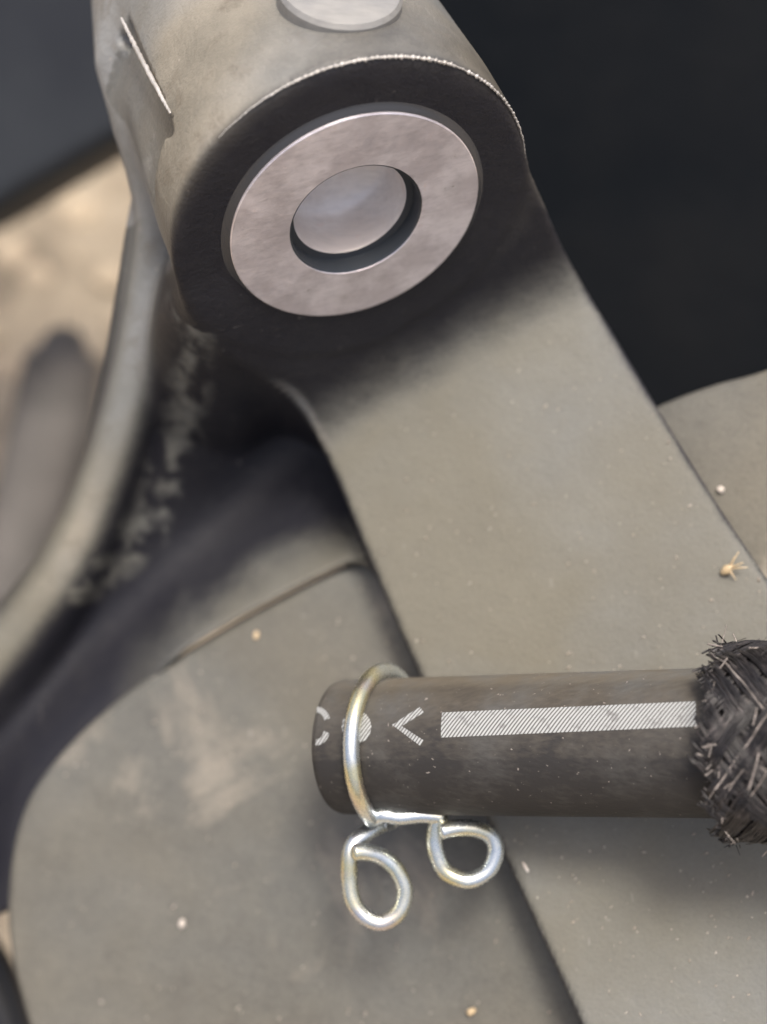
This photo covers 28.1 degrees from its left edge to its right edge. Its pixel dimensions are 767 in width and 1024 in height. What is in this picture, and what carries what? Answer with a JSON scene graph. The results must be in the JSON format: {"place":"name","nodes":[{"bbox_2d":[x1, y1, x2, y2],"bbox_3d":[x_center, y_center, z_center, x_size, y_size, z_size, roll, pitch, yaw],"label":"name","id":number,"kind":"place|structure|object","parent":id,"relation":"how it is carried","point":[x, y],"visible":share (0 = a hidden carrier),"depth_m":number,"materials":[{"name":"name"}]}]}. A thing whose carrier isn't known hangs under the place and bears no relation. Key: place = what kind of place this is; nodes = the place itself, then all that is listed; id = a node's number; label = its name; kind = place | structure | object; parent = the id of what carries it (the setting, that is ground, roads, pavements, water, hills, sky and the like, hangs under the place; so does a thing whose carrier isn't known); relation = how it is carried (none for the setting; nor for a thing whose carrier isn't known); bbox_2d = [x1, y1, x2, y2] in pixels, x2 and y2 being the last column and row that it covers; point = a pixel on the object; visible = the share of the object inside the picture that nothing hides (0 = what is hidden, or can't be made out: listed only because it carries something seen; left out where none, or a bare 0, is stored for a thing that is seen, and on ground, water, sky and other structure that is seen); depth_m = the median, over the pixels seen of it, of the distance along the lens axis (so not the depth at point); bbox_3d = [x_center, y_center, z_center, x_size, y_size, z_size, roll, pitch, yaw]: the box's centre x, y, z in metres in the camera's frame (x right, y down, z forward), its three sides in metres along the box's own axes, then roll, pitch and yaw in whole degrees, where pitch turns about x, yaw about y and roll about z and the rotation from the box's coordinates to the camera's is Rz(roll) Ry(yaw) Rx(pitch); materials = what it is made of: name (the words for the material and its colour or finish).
{"place":"outdoors","nodes":[
{"label":"outdoors","id":0,"kind":"place"},
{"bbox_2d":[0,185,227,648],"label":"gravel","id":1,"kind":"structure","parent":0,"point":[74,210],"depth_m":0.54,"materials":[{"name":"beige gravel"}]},
{"bbox_2d":[0,0,121,228],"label":"crossmember","id":2,"kind":"object","parent":1,"relation":"on","point":[57,138],"visible":0.43,"depth_m":0.34,"materials":[{"name":"black metal"}]},
{"bbox_2d":[0,160,347,963],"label":"ground","id":3,"kind":"structure","parent":0,"point":[70,294],"depth_m":0.54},
{"bbox_2d":[0,326,99,600],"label":"grey bar","id":4,"kind":"object","parent":3,"relation":"on","point":[51,411],"visible":0.75,"depth_m":0.41,"materials":[{"name":"metal"}]},
{"bbox_2d":[439,0,766,406],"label":"chassis panel","id":5,"kind":"object","parent":3,"relation":"on","point":[643,124],"visible":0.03,"depth_m":0.28,"materials":[{"name":"black metal"}]},
{"bbox_2d":[0,0,766,1023],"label":"cast bracket","id":6,"kind":"object","parent":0,"point":[344,258],"visible":0.94,"depth_m":0.19,"materials":[{"name":"metal"}]},
{"bbox_2d":[0,940,29,1023],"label":"black pipe","id":7,"kind":"object","parent":6,"relation":"attached to","point":[12,1009],"visible":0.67,"depth_m":0.25,"materials":[{"name":"black"}]},
{"bbox_2d":[9,371,766,1023],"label":"splash guard","id":8,"kind":"object","parent":6,"relation":"attached to","point":[147,789],"visible":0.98,"depth_m":0.20,"materials":[{"name":"grey metal"}]},
{"bbox_2d":[179,919,184,927],"bbox_3d":[-0.027,0.055,0.204,0.001,0.001,0.001,0,58,0],"label":"pale crumb","id":9,"kind":"object","parent":8,"relation":"on","point":[182,923],"visible":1,"depth_m":0.20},
{"bbox_2d":[253,631,258,638],"bbox_3d":[-0.017,0.017,0.206,0.001,0.001,0.001,0,58,0],"label":"pink crumb","id":10,"kind":"object","parent":8,"relation":"on","point":[256,635],"visible":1,"depth_m":0.21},
{"bbox_2d":[37,576,550,1023],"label":"dust specks","id":11,"kind":"object","parent":8,"relation":"on","point":[237,1008],"visible":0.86,"depth_m":0.20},
{"bbox_2d":[466,1007,475,1015],"bbox_3d":[0.011,0.063,0.193,0.001,0.001,0.001,0,58,0],"label":"tan crumb","id":12,"kind":"object","parent":8,"relation":"on","point":[471,1011],"visible":1,"depth_m":0.19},
{"bbox_2d":[312,668,720,817],"bbox_3d":[0.027,0.025,0.169,0.072,0.043,0.016,9,58,5],"label":"rubber hose","id":13,"kind":"object","parent":8,"relation":"on","point":[597,744],"visible":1,"depth_m":0.17,"materials":[{"name":"black rubber"}]},
{"bbox_2d":[341,663,503,930],"bbox_3d":[0.001,0.033,0.179,0.019,0.019,0.027,-24,61,-14],"label":"spring clamp","id":14,"kind":"object","parent":13,"relation":"attached to","point":[377,822],"visible":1,"depth_m":0.18,"materials":[{"name":"metal"}]},
{"bbox_2d":[686,625,766,856],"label":"braided sleeve","id":15,"kind":"object","parent":13,"relation":"on","point":[733,750],"visible":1,"depth_m":0.15,"materials":[{"name":"black fabric"}]},
{"bbox_2d":[716,486,723,492],"bbox_3d":[0.042,-0.003,0.192,0.001,0.001,0.001,0,58,0],"label":"glass bead","id":16,"kind":"object","parent":8,"relation":"on","point":[720,489],"visible":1,"depth_m":0.19,"materials":[{"name":"white glass"}]},
{"bbox_2d":[381,339,759,1020],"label":"dust specks","id":17,"kind":"object","parent":6,"relation":"on","point":[613,669],"visible":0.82,"depth_m":0.19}
]}

